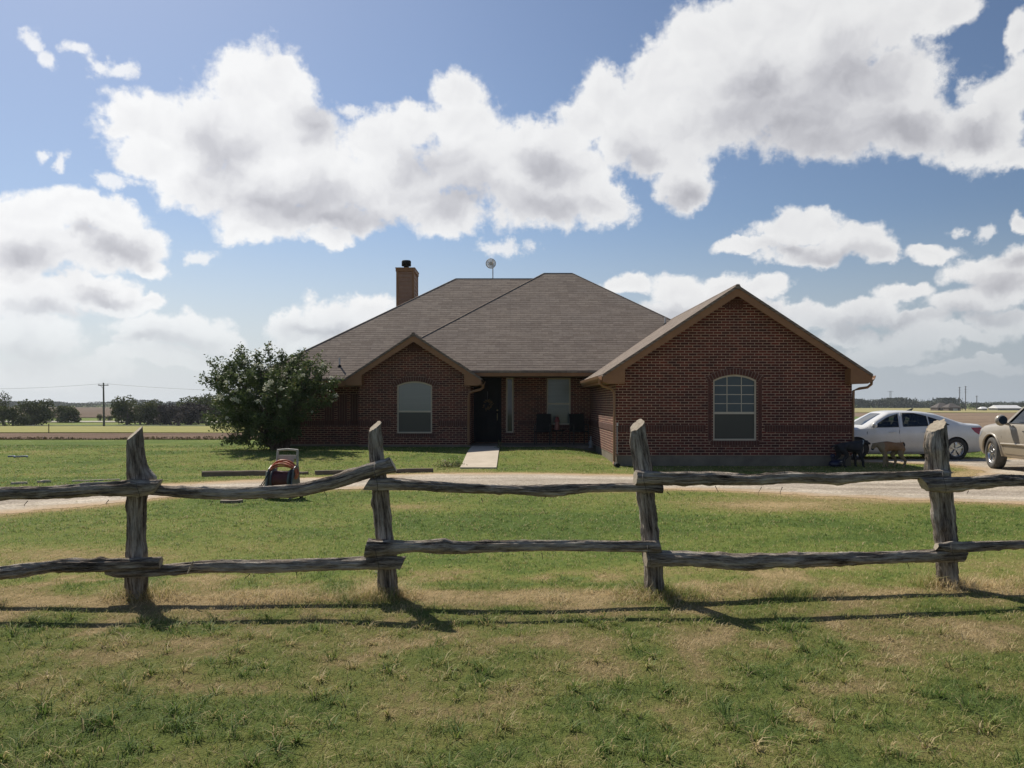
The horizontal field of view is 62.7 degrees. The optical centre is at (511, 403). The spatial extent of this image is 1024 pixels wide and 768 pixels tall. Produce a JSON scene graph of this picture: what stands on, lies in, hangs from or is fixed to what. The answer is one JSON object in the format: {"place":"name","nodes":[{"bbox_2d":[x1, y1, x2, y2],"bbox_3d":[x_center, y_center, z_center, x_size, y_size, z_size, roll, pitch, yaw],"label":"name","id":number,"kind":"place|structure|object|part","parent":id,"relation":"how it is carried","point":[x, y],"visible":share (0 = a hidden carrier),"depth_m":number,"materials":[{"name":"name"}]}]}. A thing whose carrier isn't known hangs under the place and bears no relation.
{"place":"outdoors","nodes":[
{"label":"outdoors","id":0,"kind":"place"},
{"bbox_2d":[0,421,216,421],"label":"pale track","id":1,"kind":"structure","parent":0,"point":[93,421],"depth_m":205.65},
{"bbox_2d":[0,426,243,432],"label":"stubble field","id":2,"kind":"structure","parent":0,"point":[204,429],"depth_m":87.35,"materials":[{"name":"plant"}]},
{"bbox_2d":[11,407,263,416],"bbox_3d":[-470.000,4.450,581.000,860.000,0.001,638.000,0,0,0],"label":"bare field","id":3,"kind":"structure","parent":0,"point":[89,411],"depth_m":450.39,"materials":[{"name":"beige soil"}]},
{"bbox_2d":[460,446,499,468],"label":"path","id":4,"kind":"structure","parent":0,"point":[481,457],"depth_m":22.45,"materials":[{"name":"concrete"}]},
{"bbox_2d":[0,404,1023,767],"bbox_3d":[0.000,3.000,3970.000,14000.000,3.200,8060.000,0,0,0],"label":"ground","id":5,"kind":"structure","parent":0,"point":[458,596],"depth_m":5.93,"materials":[{"name":"green plant"}]},
{"bbox_2d":[0,392,11,425],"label":"tree","id":6,"kind":"object","parent":5,"relation":"on","point":[3,397],"visible":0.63,"depth_m":168.12,"materials":[{"name":"green plant"}]},
{"bbox_2d":[0,405,31,425],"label":"tree","id":7,"kind":"object","parent":5,"relation":"on","point":[9,413],"visible":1,"depth_m":159.28,"materials":[{"name":"green plant"}]},
{"bbox_2d":[11,482,27,484],"bbox_3d":[-9.734,1.592,16.593,0.280,0.076,0.100,0,0,-17],"label":"landscape timber","id":8,"kind":"object","parent":5,"relation":"on","point":[12,483],"visible":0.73,"depth_m":16.55,"materials":[{"name":"grey wood"}]},
{"bbox_2d":[17,399,55,425],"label":"tree","id":9,"kind":"object","parent":5,"relation":"on","point":[37,413],"visible":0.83,"depth_m":169.65,"materials":[{"name":"green plant"}]},
{"bbox_2d":[37,480,50,482],"bbox_3d":[-9.407,1.587,16.885,0.100,0.087,0.235,0,0,44],"label":"landscape timber","id":10,"kind":"object","parent":5,"relation":"on","point":[45,481],"visible":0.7,"depth_m":16.85,"materials":[{"name":"grey wood"}]},
{"bbox_2d":[48,408,57,420],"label":"tree","id":11,"kind":"object","parent":5,"relation":"on","point":[55,414],"visible":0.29,"depth_m":214.61,"materials":[{"name":"green plant"}]},
{"bbox_2d":[54,405,81,422],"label":"tree","id":12,"kind":"object","parent":5,"relation":"on","point":[67,414],"visible":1,"depth_m":199.28,"materials":[{"name":"green plant"}]},
{"bbox_2d":[72,479,119,481],"bbox_3d":[-8.573,1.601,17.321,0.888,0.058,0.100,0,0,-24],"label":"landscape timber","id":13,"kind":"object","parent":5,"relation":"on","point":[92,480],"visible":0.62,"depth_m":17.27,"materials":[{"name":"grey wood"}]},
{"bbox_2d":[96,414,102,420],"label":"bush","id":14,"kind":"object","parent":5,"relation":"on","point":[100,417],"visible":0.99,"depth_m":214.74,"materials":[{"name":"green plant"}]},
{"bbox_2d":[98,383,108,425],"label":"utility pole","id":15,"kind":"object","parent":5,"relation":"on","point":[103,385],"visible":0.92,"depth_m":149.87,"materials":[{"name":"grey wood"}]},
{"bbox_2d":[102,415,112,420],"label":"bush","id":16,"kind":"object","parent":5,"relation":"on","point":[108,417],"visible":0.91,"depth_m":221.82,"materials":[{"name":"green plant"}]},
{"bbox_2d":[109,394,145,424],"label":"tree","id":17,"kind":"object","parent":5,"relation":"on","point":[123,411],"visible":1,"depth_m":177.65,"materials":[{"name":"green plant"}]},
{"bbox_2d":[0,436,258,439],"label":"dry weeds","id":18,"kind":"object","parent":5,"relation":"on","point":[122,438],"visible":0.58,"depth_m":40.68,"materials":[{"name":"brown plant"}]},
{"bbox_2d":[0,433,259,438],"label":"tilled strip","id":19,"kind":"object","parent":5,"relation":"on","point":[99,435],"visible":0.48,"depth_m":52.50,"materials":[{"name":"soil"}]},
{"bbox_2d":[1,399,262,406],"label":"distant woodland","id":20,"kind":"object","parent":5,"relation":"on","point":[58,403],"visible":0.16,"depth_m":912.59,"materials":[{"name":"green plant"}]},
{"bbox_2d":[134,399,162,424],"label":"tree","id":21,"kind":"object","parent":5,"relation":"on","point":[149,409],"visible":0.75,"depth_m":180.66,"materials":[{"name":"green plant"}]},
{"bbox_2d":[153,403,184,424],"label":"tree","id":22,"kind":"object","parent":5,"relation":"on","point":[167,414],"visible":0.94,"depth_m":170.87,"materials":[{"name":"green plant"}]},
{"bbox_2d":[173,413,183,425],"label":"bush","id":23,"kind":"object","parent":5,"relation":"on","point":[178,416],"visible":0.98,"depth_m":159.83,"materials":[{"name":"green plant"}]},
{"bbox_2d":[177,401,210,424],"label":"tree","id":24,"kind":"object","parent":5,"relation":"on","point":[192,412],"visible":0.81,"depth_m":179.20,"materials":[{"name":"green plant"}]},
{"bbox_2d":[175,393,219,422],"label":"tree","id":25,"kind":"object","parent":5,"relation":"on","point":[204,399],"visible":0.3,"depth_m":193.04,"materials":[{"name":"green plant"}]},
{"bbox_2d":[205,394,240,422],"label":"tree","id":26,"kind":"object","parent":5,"relation":"on","point":[213,396],"visible":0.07,"depth_m":198.48,"materials":[{"name":"green plant"}]},
{"bbox_2d":[220,499,242,503],"bbox_3d":[-4.512,1.583,13.538,0.366,0.055,0.278,0,0,0],"label":"flat stone","id":27,"kind":"object","parent":5,"relation":"on","point":[232,501],"visible":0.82,"depth_m":13.43,"materials":[{"name":"stone"}]},
{"bbox_2d":[202,470,267,476],"bbox_3d":[-6.055,1.557,18.514,1.475,0.145,0.140,0,0,-12],"label":"landscape timber","id":28,"kind":"object","parent":5,"relation":"on","point":[235,473],"visible":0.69,"depth_m":18.44,"materials":[{"name":"brown wood"}]},
{"bbox_2d":[194,341,344,449],"bbox_3d":[-7.327,-0.209,25.106,4.467,3.405,3.264,0,0,0],"label":"crape myrtle","id":29,"kind":"object","parent":5,"relation":"on","point":[252,418],"visible":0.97,"depth_m":24.93,"materials":[{"name":"green plant"}]},
{"bbox_2d":[259,448,302,498],"bbox_3d":[-3.879,1.184,14.091,0.645,0.832,0.488,0,0,8],"label":"hose reel cart","id":30,"kind":"object","parent":5,"relation":"on","point":[290,478],"visible":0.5,"depth_m":14.08,"materials":[{"name":"grey plastic"}]},
{"bbox_2d":[246,459,298,499],"bbox_3d":[-3.994,1.267,14.053,0.840,0.650,0.300,0,0,-12],"label":"garden hose","id":31,"kind":"object","parent":30,"relation":"on","point":[285,463],"visible":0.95,"depth_m":14.04,"materials":[{"name":"orange rubber"}]},
{"bbox_2d":[271,471,288,485],"bbox_3d":[-3.843,1.290,14.080,0.289,0.321,0.321,0,0,8],"label":"garden hose","id":32,"kind":"object","parent":30,"relation":"on","point":[278,477],"visible":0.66,"depth_m":13.94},
{"bbox_2d":[299,471,308,474],"bbox_3d":[-4.899,1.582,18.876,0.629,0.096,0.120,0,0,0],"label":"landscape timber","id":33,"kind":"object","parent":5,"relation":"on","point":[303,473],"visible":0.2,"depth_m":18.82,"materials":[{"name":"wood"}]},
{"bbox_2d":[315,468,432,474],"bbox_3d":[-3.124,1.568,19.153,2.676,0.125,0.120,0,0,-17],"label":"landscape timber","id":34,"kind":"object","parent":5,"relation":"on","point":[334,472],"visible":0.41,"depth_m":19.27,"materials":[{"name":"wood"}]},
{"bbox_2d":[429,458,466,467],"bbox_3d":[-1.602,1.456,20.899,0.873,0.305,0.717,0,0,-33],"label":"weed","id":35,"kind":"object","parent":5,"relation":"on","point":[446,464],"visible":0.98,"depth_m":20.87,"materials":[{"name":"green plant"}]},
{"bbox_2d":[0,419,1023,598],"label":"rail fence","id":36,"kind":"object","parent":5,"relation":"on","point":[136,567],"visible":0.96,"depth_m":6.86,"materials":[{"name":"grey wood"}]},
{"bbox_2d":[264,258,875,467],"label":"brick house","id":37,"kind":"structure","parent":5,"relation":"on","point":[737,375],"depth_m":26.90,"materials":[{"name":"brown brick"}]},
{"bbox_2d":[397,381,431,432],"bbox_3d":[-3.120,0.130,26.975,1.120,1.660,0.080,0,0,0],"label":"window","id":38,"kind":"structure","parent":37,"relation":"in","point":[414,398],"depth_m":26.97,"materials":[{"name":"grey glass"}]},
{"bbox_2d":[476,379,499,441],"bbox_3d":[-0.830,0.255,28.584,0.820,2.130,0.132,0,0,0],"label":"door","id":39,"kind":"structure","parent":37,"relation":"in","point":[487,421],"depth_m":28.60,"materials":[{"name":"black metal"}]},
{"bbox_2d":[482,391,493,409],"bbox_3d":[-0.810,-0.063,28.524,0.392,0.675,0.102,0,0,4],"label":"door wreath","id":40,"kind":"object","parent":39,"relation":"attached to","point":[487,408],"depth_m":28.52,"materials":[{"name":"green plant"}]},
{"bbox_2d":[506,378,512,432],"bbox_3d":[-0.075,0.070,28.560,0.250,1.860,0.100,0,0,0],"label":"window","id":41,"kind":"structure","parent":37,"relation":"in","point":[509,381],"depth_m":28.56,"materials":[{"name":"grey glass"}]},
{"bbox_2d":[534,414,551,444],"bbox_3d":[1.026,0.855,27.790,0.540,1.001,0.596,0,0,9],"label":"patio chair","id":42,"kind":"object","parent":37,"relation":"on","point":[543,423],"visible":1,"depth_m":28.00,"materials":[{"name":"black metal"}]},
{"bbox_2d":[547,378,570,424],"bbox_3d":[1.585,-0.060,28.575,0.810,1.580,0.080,0,0,0],"label":"window","id":43,"kind":"structure","parent":37,"relation":"in","point":[558,389],"depth_m":28.57,"materials":[{"name":"grey glass"}]},
{"bbox_2d":[569,414,588,444],"bbox_3d":[2.212,0.855,27.790,0.540,1.001,0.597,0,0,-11],"label":"patio chair","id":44,"kind":"object","parent":37,"relation":"on","point":[577,424],"visible":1,"depth_m":27.99,"materials":[{"name":"black metal"}]},
{"bbox_2d":[588,436,593,447],"bbox_3d":[2.500,1.220,26.620,0.170,0.369,0.160,0,0,0],"label":"garden statue","id":45,"kind":"object","parent":37,"relation":"on","point":[590,442],"visible":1,"depth_m":26.59,"materials":[{"name":"grey stone"}]},
{"bbox_2d":[713,375,755,439],"bbox_3d":[5.678,0.112,21.475,1.105,1.676,0.080,0,0,0],"label":"window","id":46,"kind":"structure","parent":37,"relation":"in","point":[734,396],"depth_m":21.46,"materials":[{"name":"grey glass"}]},
{"bbox_3d":[1.530,1.122,27.700,0.420,0.473,0.420,0,0,0],"label":"side table","id":47,"kind":"object","parent":37,"relation":"on","visible":0},
{"bbox_2d":[554,415,559,429],"bbox_3d":[1.490,0.641,27.660,0.200,0.486,0.197,0,0,0],"label":"lantern","id":48,"kind":"object","parent":47,"relation":"on","point":[557,424],"visible":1,"depth_m":27.60,"materials":[{"name":"red metal"}]},
{"bbox_2d":[828,454,845,466],"bbox_3d":[8.140,1.425,21.050,0.399,0.310,0.318,0,0,0],"label":"hose caddy","id":49,"kind":"object","parent":5,"relation":"on","point":[833,462],"visible":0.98,"depth_m":20.99,"materials":[{"name":"blue plastic"}]},
{"bbox_2d":[831,440,870,466],"bbox_3d":[8.441,1.253,20.951,1.001,0.683,0.339,0,0,0],"label":"dog","id":50,"kind":"object","parent":5,"relation":"on","point":[854,447],"visible":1,"depth_m":20.85},
{"bbox_2d":[871,441,906,467],"bbox_3d":[9.357,1.271,20.899,0.850,0.647,0.340,0,0,0],"label":"dog","id":51,"kind":"object","parent":5,"relation":"on","point":[894,448],"visible":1,"depth_m":20.81},
{"bbox_2d":[855,397,967,407],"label":"distant woodland","id":52,"kind":"object","parent":5,"relation":"on","point":[898,402],"visible":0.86,"depth_m":770.18,"materials":[{"name":"green plant"}]},
{"bbox_2d":[960,401,1023,407],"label":"distant woodland","id":53,"kind":"object","parent":5,"relation":"on","point":[1000,402],"visible":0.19,"depth_m":893.51,"materials":[{"name":"green plant"}]},
{"bbox_2d":[0,458,1023,513],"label":"driveway","id":54,"kind":"structure","parent":0,"point":[907,490],"depth_m":16.09,"materials":[{"name":"grey concrete"}]},
{"bbox_2d":[851,408,981,459],"bbox_3d":[11.130,0.885,24.600,4.600,1.470,2.130,0,0,0],"label":"parked car","id":55,"kind":"object","parent":54,"relation":"on","point":[908,427],"visible":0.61,"depth_m":23.74,"materials":[{"name":"silver metal"}]},
{"bbox_3d":[10.610,0.494,23.873,0.760,0.383,0.204,0,0,0],"label":"side window","id":56,"kind":"part","parent":55,"relation":"part of","materials":[{"name":"black glass"}]},
{"bbox_3d":[11.425,0.473,23.877,0.710,0.375,0.211,0,0,0],"label":"side window","id":57,"kind":"part","parent":55,"relation":"part of","materials":[{"name":"black glass"}]},
{"bbox_2d":[979,407,1023,468],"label":"parked suv","id":58,"kind":"object","parent":54,"relation":"on","point":[1001,439],"visible":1,"depth_m":19.98,"materials":[{"name":"beige paint"}]},
{"bbox_3d":[11.814,0.228,19.422,0.160,0.495,0.900,0,0,3],"label":"side window","id":59,"kind":"part","parent":58,"relation":"part of","materials":[{"name":"grey glass"}]},
{"bbox_2d":[0,0,1023,403],"label":"sky","id":60,"kind":"structure","parent":0,"point":[182,181],"materials":[{"name":"blue"}]},
{"bbox_2d":[854,413,1015,427],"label":"ploughed field","id":61,"kind":"structure","parent":0,"point":[982,420],"depth_m":285.49,"materials":[{"name":"soil"}]},
{"bbox_2d":[855,408,1018,412],"bbox_3d":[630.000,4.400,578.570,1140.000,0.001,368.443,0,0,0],"label":"dry field","id":62,"kind":"structure","parent":0,"point":[915,409],"depth_m":506.34,"materials":[{"name":"beige plant"}]},
{"bbox_2d":[930,403,946,410],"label":"distant house","id":63,"kind":"structure","parent":62,"relation":"on","point":[938,407],"depth_m":502.64,"materials":[{"name":"brick"}]},
{"bbox_2d":[942,403,960,410],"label":"distant house","id":64,"kind":"structure","parent":62,"relation":"on","point":[950,407],"depth_m":492.52,"materials":[{"name":"brick"}]},
{"bbox_2d":[967,402,988,409],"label":"tree","id":65,"kind":"object","parent":62,"relation":"on","point":[978,405],"visible":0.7,"depth_m":551.28,"materials":[{"name":"green plant"}]},
{"bbox_2d":[989,405,1021,409],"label":"barn","id":66,"kind":"structure","parent":62,"relation":"on","point":[1005,407],"depth_m":521.61,"materials":[{"name":"white metal"}]}
]}

